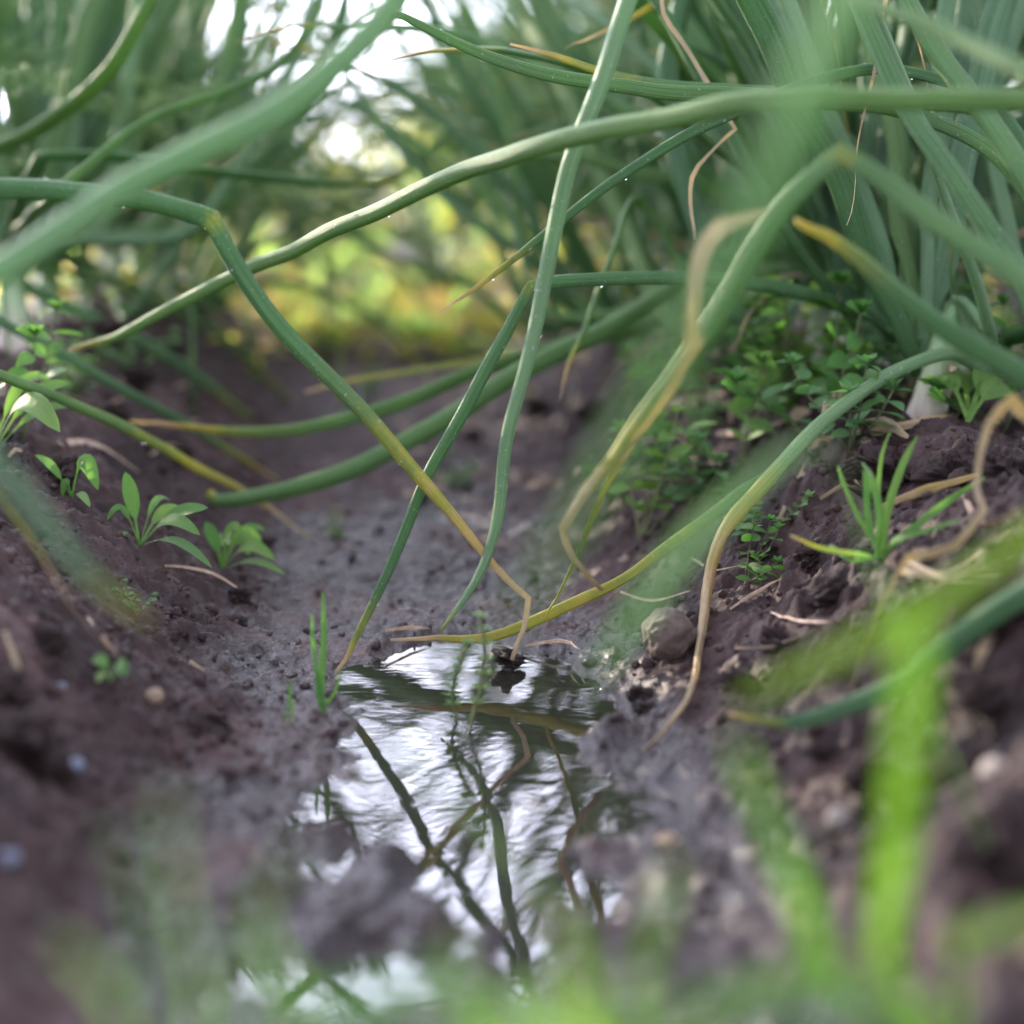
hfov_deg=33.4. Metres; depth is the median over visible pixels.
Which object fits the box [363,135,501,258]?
onion plant
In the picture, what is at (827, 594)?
soil clod
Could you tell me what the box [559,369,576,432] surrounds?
dry straw
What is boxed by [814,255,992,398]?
chickweed
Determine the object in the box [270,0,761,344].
onion plant
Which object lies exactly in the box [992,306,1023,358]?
chickweed
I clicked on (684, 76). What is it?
onion plant
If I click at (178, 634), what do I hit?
soil clod
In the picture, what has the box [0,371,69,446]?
broad leaved weed
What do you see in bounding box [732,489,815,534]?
chickweed
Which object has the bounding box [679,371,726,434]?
chickweed
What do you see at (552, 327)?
onion plant
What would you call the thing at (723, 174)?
onion plant
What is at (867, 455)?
soil clod
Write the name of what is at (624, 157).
onion plant
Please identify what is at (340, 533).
chickweed
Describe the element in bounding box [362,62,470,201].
bush
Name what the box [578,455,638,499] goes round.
chickweed
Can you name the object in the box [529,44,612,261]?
onion plant
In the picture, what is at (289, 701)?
grass sprout
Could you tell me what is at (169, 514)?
rosette weed
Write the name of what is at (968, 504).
dry straw
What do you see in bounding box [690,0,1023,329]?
onion plant
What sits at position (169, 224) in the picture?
onion plant
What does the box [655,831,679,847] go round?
pebble
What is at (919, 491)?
dry straw
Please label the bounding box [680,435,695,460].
leaf scrap
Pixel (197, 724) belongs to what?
soil clod
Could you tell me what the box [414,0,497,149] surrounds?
onion plant
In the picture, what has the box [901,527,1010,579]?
dry straw
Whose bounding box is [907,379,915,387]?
leaf scrap
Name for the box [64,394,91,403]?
leaf scrap
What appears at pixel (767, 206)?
onion plant
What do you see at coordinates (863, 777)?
soil clod
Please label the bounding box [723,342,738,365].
leaf scrap
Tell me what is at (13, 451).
leaf scrap
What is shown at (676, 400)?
leaf scrap
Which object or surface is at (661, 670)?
dry straw
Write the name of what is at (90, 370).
onion plant
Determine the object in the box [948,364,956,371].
leaf scrap
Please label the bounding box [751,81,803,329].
onion plant
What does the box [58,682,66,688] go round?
pebble
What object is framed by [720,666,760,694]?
soil clod
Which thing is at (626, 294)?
chickweed
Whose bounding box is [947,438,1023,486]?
soil clod
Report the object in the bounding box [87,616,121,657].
dry straw
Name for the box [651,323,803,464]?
chickweed
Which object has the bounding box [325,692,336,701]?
soil clod
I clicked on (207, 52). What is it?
onion plant
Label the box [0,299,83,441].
chickweed
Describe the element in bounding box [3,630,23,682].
dry straw
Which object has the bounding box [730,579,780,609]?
dry straw
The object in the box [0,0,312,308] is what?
onion plant
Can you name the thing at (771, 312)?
chickweed
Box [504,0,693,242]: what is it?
onion plant
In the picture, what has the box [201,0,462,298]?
dill plant
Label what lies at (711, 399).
leaf scrap
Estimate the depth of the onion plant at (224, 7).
2.37 m
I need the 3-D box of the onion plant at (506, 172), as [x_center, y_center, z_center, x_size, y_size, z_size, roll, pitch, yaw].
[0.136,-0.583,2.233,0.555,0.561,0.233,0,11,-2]
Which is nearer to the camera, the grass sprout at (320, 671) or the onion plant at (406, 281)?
the grass sprout at (320, 671)
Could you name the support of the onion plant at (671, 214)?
on the ground at (534, 782)
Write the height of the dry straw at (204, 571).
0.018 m
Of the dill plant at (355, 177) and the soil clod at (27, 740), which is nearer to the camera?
the soil clod at (27, 740)
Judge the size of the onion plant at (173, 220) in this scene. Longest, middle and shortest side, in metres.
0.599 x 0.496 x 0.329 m
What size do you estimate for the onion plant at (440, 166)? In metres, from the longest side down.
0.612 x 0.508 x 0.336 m
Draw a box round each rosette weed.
[107,472,211,567]
[204,521,284,574]
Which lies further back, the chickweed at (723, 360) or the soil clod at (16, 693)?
the chickweed at (723, 360)
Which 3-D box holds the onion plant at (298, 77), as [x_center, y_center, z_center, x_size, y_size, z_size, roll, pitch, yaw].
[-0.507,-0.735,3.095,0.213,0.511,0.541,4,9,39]
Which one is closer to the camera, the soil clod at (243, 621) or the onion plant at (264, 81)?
the soil clod at (243, 621)
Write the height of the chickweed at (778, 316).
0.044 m
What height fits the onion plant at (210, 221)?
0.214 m
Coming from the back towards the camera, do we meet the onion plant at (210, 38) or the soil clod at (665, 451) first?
the onion plant at (210, 38)
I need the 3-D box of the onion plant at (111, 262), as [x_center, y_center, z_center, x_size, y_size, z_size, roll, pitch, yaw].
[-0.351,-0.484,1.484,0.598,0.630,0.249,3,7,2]
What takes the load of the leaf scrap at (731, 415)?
on the ground at (534, 782)
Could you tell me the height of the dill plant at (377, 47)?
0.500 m
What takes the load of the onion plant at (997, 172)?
on the ground at (534, 782)
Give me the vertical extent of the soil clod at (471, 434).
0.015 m
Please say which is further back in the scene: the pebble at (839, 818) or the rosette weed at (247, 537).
the rosette weed at (247, 537)
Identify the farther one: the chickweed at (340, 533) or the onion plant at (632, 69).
the onion plant at (632, 69)
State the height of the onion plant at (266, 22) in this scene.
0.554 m
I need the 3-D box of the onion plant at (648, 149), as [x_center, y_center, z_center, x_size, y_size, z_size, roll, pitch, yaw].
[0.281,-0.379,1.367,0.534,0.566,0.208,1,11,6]
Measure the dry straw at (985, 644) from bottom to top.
0.021 m
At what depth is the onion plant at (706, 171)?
1.00 m
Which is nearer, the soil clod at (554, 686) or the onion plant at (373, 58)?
the soil clod at (554, 686)
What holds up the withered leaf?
hanging from the onion plant at (909, 106)
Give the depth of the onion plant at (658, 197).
1.59 m
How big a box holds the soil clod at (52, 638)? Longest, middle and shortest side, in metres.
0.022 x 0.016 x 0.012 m
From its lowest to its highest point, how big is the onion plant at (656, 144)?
0.608 m
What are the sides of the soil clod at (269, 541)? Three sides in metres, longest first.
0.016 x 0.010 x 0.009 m
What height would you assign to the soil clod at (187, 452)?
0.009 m
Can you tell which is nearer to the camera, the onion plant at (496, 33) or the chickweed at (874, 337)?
the chickweed at (874, 337)
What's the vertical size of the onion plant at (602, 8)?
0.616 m
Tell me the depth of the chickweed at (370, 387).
1.58 m
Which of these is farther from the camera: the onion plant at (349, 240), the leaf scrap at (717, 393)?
the onion plant at (349, 240)
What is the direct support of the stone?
on the ground at (534, 782)
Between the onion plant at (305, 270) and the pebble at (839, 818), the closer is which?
the pebble at (839, 818)
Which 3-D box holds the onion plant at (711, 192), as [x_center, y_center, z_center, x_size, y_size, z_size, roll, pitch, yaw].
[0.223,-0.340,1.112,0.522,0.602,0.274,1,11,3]
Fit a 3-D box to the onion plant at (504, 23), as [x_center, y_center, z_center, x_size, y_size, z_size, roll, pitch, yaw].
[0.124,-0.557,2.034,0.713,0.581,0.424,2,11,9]
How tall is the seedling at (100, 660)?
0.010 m
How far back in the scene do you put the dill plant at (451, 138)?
2.83 m
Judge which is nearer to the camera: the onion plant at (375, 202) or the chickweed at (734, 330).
the chickweed at (734, 330)
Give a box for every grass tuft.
[59,790,439,1023]
[257,990,955,1023]
[384,739,900,1023]
[590,443,992,859]
[733,597,1023,1023]
[734,527,1023,707]
[790,432,984,562]
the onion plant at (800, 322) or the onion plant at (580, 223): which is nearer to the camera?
the onion plant at (800, 322)
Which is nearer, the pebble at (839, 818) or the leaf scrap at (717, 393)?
the pebble at (839, 818)
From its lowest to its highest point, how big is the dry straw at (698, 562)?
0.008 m
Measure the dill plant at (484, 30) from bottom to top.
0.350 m
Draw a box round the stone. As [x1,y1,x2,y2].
[642,607,696,659]
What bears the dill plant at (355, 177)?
on the ground at (534, 782)
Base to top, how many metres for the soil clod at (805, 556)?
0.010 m
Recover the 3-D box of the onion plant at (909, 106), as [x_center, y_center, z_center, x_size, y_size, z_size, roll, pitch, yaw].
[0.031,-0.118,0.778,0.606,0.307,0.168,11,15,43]
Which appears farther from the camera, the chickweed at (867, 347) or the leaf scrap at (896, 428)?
the chickweed at (867, 347)
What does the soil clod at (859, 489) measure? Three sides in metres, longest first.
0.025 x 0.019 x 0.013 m
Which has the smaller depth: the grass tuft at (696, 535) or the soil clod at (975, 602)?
the grass tuft at (696, 535)
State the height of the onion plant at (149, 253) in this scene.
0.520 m
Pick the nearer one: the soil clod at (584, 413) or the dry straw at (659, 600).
the dry straw at (659, 600)
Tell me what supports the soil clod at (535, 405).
on the ground at (534, 782)
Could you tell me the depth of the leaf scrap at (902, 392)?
0.93 m
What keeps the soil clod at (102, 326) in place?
on the ground at (534, 782)
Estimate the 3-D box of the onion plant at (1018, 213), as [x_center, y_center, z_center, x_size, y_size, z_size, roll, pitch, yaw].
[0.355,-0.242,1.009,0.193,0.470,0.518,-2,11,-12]
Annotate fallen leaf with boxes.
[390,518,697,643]
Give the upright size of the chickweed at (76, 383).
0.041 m
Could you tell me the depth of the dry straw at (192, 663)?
0.72 m
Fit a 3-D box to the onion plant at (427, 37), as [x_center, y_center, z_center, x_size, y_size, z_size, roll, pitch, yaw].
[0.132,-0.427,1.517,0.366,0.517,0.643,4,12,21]
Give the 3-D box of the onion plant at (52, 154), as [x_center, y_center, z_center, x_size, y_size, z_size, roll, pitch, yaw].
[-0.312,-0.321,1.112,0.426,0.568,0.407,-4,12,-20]
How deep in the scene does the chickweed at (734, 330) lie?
1.01 m
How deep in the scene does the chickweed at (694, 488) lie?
0.92 m
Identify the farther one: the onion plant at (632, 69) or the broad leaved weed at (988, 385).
the onion plant at (632, 69)
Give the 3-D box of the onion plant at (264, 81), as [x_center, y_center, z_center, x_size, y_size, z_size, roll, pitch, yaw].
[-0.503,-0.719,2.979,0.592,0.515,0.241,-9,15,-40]
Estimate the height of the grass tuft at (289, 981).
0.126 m
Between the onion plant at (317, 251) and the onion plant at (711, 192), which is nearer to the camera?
the onion plant at (711, 192)
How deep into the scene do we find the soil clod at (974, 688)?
0.55 m
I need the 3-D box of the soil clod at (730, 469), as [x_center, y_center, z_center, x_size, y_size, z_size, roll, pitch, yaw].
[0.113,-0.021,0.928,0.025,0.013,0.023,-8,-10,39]
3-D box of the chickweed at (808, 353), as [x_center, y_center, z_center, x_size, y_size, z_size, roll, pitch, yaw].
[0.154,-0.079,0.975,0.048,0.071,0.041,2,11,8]
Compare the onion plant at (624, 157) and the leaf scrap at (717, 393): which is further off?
the onion plant at (624, 157)
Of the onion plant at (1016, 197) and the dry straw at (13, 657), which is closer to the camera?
the dry straw at (13, 657)
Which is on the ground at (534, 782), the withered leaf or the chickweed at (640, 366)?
the chickweed at (640, 366)
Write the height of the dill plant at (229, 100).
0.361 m
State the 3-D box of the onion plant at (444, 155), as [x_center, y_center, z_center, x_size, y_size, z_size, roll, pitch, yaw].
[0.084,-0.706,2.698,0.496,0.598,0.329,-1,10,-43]
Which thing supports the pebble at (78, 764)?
on the ground at (534, 782)
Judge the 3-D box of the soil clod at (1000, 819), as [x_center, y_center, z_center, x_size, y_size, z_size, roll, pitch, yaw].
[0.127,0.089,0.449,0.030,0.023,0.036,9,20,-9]
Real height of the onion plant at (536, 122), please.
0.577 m
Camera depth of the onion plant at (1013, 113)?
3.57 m
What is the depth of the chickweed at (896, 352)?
0.94 m
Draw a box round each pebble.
[0,850,19,868]
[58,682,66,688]
[69,757,85,772]
[146,687,163,702]
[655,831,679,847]
[825,806,854,830]
[978,757,1006,775]
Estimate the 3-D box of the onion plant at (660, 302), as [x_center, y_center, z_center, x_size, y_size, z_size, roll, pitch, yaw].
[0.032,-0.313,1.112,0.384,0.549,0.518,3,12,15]
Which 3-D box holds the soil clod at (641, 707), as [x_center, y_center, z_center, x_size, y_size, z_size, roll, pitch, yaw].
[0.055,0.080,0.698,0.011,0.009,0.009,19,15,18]
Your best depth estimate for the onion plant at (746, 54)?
0.96 m
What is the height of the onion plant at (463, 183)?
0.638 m
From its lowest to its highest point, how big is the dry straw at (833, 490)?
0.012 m
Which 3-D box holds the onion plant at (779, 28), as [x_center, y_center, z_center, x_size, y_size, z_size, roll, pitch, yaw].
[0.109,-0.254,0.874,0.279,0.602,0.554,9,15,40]
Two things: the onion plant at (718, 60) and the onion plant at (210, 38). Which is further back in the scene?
the onion plant at (210, 38)
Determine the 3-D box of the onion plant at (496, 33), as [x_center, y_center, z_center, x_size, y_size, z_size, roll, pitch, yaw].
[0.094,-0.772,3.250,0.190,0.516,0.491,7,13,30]
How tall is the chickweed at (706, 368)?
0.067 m
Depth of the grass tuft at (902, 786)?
0.31 m
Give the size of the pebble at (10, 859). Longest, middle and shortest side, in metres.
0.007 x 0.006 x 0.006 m
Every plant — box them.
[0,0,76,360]
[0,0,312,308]
[0,0,400,419]
[0,0,411,626]
[0,0,503,322]
[0,177,530,677]
[0,316,280,482]
[2,3,360,204]
[3,0,302,305]
[64,0,317,334]
[65,0,433,301]
[67,0,366,413]
[69,0,1023,689]
[98,0,494,380]
[114,0,436,382]
[117,0,390,306]
[130,0,823,506]
[139,16,316,257]
[170,2,276,219]
[171,0,323,253]
[172,40,273,166]
[183,11,272,200]
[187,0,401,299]
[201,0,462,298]
[203,0,445,412]
[211,0,500,360]
[215,21,287,227]
[217,0,320,234]
[225,60,383,310]
[233,0,932,342]
[235,8,335,216]
[240,101,409,274]
[246,0,689,336]
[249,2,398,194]
[253,53,485,332]
[254,76,412,283]
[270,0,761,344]
[293,4,557,301]
[298,146,395,274]
[299,0,991,300]
[321,0,591,242]
[325,0,763,265]
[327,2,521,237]
[329,0,618,266]
[334,0,958,673]
[341,4,518,181]
[350,19,438,107]
[350,37,492,216]
[352,0,1023,366]
[357,0,538,208]
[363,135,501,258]
[379,3,502,220]
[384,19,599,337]
[385,0,663,273]
[400,0,1023,344]
[402,0,577,223]
[403,0,589,221]
[404,152,492,218]
[407,7,485,208]
[410,0,598,256]
[413,0,564,212]
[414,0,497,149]
[424,15,580,213]
[426,0,662,163]
[426,3,508,224]
[428,14,605,232]
[432,0,522,230]
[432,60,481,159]
[439,0,584,235]
[439,0,1023,750]
[440,0,657,263]
[446,0,1020,370]
[467,65,770,305]
[473,0,562,241]
[474,0,582,38]
[477,0,610,234]
[487,0,1020,340]
[488,7,526,223]
[501,0,1023,729]
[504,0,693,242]
[512,102,989,265]
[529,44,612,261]
[543,3,599,289]
[556,0,694,268]
[580,1,654,235]
[594,0,682,258]
[605,0,749,292]
[608,113,766,291]
[615,14,1022,273]
[645,45,784,275]
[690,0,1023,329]
[729,0,1023,355]
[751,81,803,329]
[917,12,1023,286]
[918,129,1023,277]
[931,11,1022,206]
[1008,80,1017,116]
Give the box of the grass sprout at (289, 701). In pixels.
[284,682,294,722]
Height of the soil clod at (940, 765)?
0.019 m
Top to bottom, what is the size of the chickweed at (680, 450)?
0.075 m
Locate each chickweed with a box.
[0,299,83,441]
[47,338,105,398]
[82,306,181,369]
[112,578,157,612]
[323,506,344,540]
[361,356,383,399]
[436,446,478,489]
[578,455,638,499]
[607,403,695,540]
[616,303,703,388]
[618,290,652,355]
[631,428,711,477]
[642,428,738,509]
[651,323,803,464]
[675,308,720,391]
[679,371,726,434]
[711,292,798,366]
[712,270,873,436]
[718,297,819,410]
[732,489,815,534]
[735,314,786,351]
[735,508,785,584]
[740,273,873,400]
[741,311,818,433]
[752,300,823,395]
[755,278,836,400]
[774,352,912,450]
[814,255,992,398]
[819,336,900,376]
[848,297,925,407]
[899,352,959,395]
[917,293,1023,433]
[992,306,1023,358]
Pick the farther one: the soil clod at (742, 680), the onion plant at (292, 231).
the onion plant at (292, 231)
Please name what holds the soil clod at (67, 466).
on the ground at (534, 782)
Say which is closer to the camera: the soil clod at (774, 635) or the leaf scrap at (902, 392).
the soil clod at (774, 635)
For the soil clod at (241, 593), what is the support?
on the ground at (534, 782)
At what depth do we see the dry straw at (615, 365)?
1.32 m
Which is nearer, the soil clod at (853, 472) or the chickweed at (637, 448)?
the soil clod at (853, 472)
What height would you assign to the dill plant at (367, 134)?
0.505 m
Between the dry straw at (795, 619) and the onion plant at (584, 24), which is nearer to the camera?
the dry straw at (795, 619)
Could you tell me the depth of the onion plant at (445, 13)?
2.87 m
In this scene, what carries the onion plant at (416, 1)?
on the ground at (534, 782)
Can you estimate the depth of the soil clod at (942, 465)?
0.76 m
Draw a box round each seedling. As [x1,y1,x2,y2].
[35,454,98,506]
[92,654,127,681]
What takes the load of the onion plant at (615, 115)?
on the ground at (534, 782)
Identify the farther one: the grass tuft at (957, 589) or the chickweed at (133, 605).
the chickweed at (133, 605)
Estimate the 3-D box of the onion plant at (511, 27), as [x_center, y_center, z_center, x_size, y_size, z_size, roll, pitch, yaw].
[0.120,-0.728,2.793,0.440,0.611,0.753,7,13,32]
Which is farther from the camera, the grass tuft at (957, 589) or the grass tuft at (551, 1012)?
the grass tuft at (957, 589)
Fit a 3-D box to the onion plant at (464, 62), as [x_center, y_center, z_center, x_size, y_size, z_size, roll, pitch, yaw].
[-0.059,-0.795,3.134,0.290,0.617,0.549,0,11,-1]
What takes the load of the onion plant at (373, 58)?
on the ground at (534, 782)
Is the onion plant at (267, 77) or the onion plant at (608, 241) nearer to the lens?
the onion plant at (608, 241)
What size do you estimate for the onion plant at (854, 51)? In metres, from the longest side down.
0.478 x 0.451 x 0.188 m
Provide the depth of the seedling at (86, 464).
0.82 m
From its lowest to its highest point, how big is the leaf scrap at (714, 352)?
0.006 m
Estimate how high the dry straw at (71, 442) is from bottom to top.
0.030 m
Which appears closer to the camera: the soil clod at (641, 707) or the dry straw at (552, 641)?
the soil clod at (641, 707)
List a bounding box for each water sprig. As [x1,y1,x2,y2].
[440,638,475,732]
[465,611,495,745]
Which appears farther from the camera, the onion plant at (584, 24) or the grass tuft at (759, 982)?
the onion plant at (584, 24)
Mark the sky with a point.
(417, 39)
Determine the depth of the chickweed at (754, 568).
0.79 m
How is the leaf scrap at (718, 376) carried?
on the ground at (534, 782)
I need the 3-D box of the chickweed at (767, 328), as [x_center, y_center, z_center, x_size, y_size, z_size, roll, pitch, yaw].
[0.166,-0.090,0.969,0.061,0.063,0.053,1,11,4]
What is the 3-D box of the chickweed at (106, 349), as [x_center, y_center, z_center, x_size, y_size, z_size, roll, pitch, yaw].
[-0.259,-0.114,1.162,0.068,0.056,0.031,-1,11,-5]
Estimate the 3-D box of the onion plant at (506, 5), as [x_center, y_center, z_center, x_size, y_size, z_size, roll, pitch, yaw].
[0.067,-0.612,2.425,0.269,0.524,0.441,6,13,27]
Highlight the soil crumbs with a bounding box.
[0,291,1023,960]
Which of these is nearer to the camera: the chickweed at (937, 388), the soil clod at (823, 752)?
the soil clod at (823, 752)
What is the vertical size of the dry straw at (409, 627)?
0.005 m
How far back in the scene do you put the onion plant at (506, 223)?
3.38 m
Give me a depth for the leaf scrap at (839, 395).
0.90 m
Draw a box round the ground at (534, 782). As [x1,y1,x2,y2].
[0,178,1023,1023]
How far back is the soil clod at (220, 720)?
0.65 m
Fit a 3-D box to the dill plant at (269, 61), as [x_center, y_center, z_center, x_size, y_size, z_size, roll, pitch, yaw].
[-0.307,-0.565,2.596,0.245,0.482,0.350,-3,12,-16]
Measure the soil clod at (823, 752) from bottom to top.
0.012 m
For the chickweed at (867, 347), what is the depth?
0.96 m
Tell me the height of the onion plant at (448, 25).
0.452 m
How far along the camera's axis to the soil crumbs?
0.63 m
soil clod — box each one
[0,661,34,709]
[0,708,79,785]
[31,621,72,654]
[46,453,80,489]
[77,315,125,348]
[100,402,129,420]
[115,364,158,389]
[153,331,182,352]
[170,628,189,642]
[173,445,193,456]
[178,710,229,745]
[205,712,231,727]
[227,585,252,602]
[237,615,247,625]
[261,536,276,546]
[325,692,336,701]
[457,426,482,442]
[490,645,525,668]
[522,396,555,414]
[543,679,574,693]
[572,400,605,422]
[625,684,652,702]
[632,699,655,714]
[662,446,673,462]
[702,462,742,483]
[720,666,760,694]
[735,538,779,560]
[759,625,791,650]
[790,545,820,568]
[802,742,843,769]
[805,575,849,607]
[836,753,919,801]
[837,436,897,484]
[847,480,889,503]
[854,443,909,485]
[910,438,972,490]
[926,749,974,789]
[939,791,1023,890]
[940,660,1008,715]
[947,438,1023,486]
[948,583,1023,637]
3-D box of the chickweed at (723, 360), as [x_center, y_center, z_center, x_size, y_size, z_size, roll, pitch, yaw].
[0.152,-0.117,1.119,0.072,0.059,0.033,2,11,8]
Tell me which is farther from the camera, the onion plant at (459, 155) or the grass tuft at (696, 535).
the onion plant at (459, 155)
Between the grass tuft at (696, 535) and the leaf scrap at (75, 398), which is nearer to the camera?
the grass tuft at (696, 535)
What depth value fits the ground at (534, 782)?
0.64 m
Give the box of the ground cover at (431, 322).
[11,122,1014,397]
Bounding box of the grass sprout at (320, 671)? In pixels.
[311,592,340,712]
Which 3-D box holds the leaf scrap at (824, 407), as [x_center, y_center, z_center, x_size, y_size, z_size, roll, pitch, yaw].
[0.156,-0.049,0.839,0.008,0.009,0.033,0,11,0]
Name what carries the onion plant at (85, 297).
on the ground at (534, 782)
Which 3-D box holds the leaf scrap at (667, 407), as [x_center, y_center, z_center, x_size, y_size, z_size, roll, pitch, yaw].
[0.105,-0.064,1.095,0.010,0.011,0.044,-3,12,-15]
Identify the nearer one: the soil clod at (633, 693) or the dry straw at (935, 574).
the dry straw at (935, 574)
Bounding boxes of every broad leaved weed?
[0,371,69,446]
[923,363,1011,421]
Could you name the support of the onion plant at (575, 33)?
on the ground at (534, 782)
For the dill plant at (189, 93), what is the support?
on the ground at (534, 782)
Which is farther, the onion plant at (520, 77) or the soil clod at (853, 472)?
the onion plant at (520, 77)
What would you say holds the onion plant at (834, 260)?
on the ground at (534, 782)
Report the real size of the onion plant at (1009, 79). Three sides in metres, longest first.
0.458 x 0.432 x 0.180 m
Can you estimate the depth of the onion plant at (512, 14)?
2.60 m
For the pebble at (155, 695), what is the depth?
0.64 m
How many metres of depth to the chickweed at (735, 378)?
0.89 m
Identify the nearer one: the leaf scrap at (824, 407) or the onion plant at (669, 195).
the leaf scrap at (824, 407)
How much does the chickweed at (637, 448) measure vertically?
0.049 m
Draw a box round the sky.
[0,0,1011,175]
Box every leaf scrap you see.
[7,447,22,457]
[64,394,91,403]
[662,402,677,411]
[670,397,704,403]
[680,390,727,404]
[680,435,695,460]
[684,370,727,380]
[697,391,727,396]
[707,349,718,356]
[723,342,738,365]
[728,399,733,422]
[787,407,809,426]
[822,399,831,425]
[831,392,844,398]
[858,417,908,438]
[899,385,911,396]
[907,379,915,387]
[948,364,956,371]
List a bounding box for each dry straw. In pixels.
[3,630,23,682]
[58,439,138,471]
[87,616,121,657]
[165,565,237,587]
[189,660,204,670]
[385,625,429,631]
[525,639,579,649]
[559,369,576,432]
[599,341,651,385]
[620,591,688,600]
[639,420,784,441]
[640,663,684,679]
[692,557,735,570]
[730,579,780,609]
[735,629,814,649]
[770,611,839,622]
[819,480,858,499]
[882,474,980,508]
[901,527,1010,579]
[908,561,1000,578]
[930,572,956,587]
[961,494,1021,525]
[974,614,1018,668]
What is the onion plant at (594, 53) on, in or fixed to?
on the ground at (534, 782)
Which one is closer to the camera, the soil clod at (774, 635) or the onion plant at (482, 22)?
the soil clod at (774, 635)
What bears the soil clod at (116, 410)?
on the ground at (534, 782)
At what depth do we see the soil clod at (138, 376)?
1.16 m
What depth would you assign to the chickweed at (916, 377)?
0.93 m
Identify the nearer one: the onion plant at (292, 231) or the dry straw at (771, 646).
the dry straw at (771, 646)
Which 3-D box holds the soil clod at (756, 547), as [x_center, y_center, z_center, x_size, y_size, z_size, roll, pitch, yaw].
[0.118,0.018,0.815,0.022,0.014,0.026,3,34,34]
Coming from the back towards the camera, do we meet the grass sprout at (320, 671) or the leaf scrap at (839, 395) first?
the leaf scrap at (839, 395)
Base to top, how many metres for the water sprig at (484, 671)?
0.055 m
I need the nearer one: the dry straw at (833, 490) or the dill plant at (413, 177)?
the dry straw at (833, 490)
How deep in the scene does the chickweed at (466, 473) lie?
1.15 m
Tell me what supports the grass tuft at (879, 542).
on the ground at (534, 782)
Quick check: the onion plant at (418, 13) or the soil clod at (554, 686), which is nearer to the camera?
the soil clod at (554, 686)
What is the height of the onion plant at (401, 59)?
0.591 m
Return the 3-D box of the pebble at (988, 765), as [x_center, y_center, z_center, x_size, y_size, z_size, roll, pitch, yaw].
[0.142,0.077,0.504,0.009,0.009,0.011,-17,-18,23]
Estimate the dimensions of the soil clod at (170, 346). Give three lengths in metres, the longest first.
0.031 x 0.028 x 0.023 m
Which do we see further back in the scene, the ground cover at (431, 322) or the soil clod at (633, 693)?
the ground cover at (431, 322)
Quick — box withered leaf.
[545,213,732,617]
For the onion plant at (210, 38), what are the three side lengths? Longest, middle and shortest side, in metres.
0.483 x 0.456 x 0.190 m
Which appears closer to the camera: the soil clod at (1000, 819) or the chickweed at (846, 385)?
the soil clod at (1000, 819)
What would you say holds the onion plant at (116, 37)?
on the ground at (534, 782)
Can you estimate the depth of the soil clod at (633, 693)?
0.71 m
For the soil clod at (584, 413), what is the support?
on the ground at (534, 782)
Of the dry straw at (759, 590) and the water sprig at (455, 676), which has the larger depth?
the dry straw at (759, 590)
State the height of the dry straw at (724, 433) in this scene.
0.040 m
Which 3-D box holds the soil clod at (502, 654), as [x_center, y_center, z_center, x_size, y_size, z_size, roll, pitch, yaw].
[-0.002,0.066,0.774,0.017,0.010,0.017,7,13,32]
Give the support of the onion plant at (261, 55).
on the ground at (534, 782)
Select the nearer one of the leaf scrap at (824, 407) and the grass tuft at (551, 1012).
the grass tuft at (551, 1012)

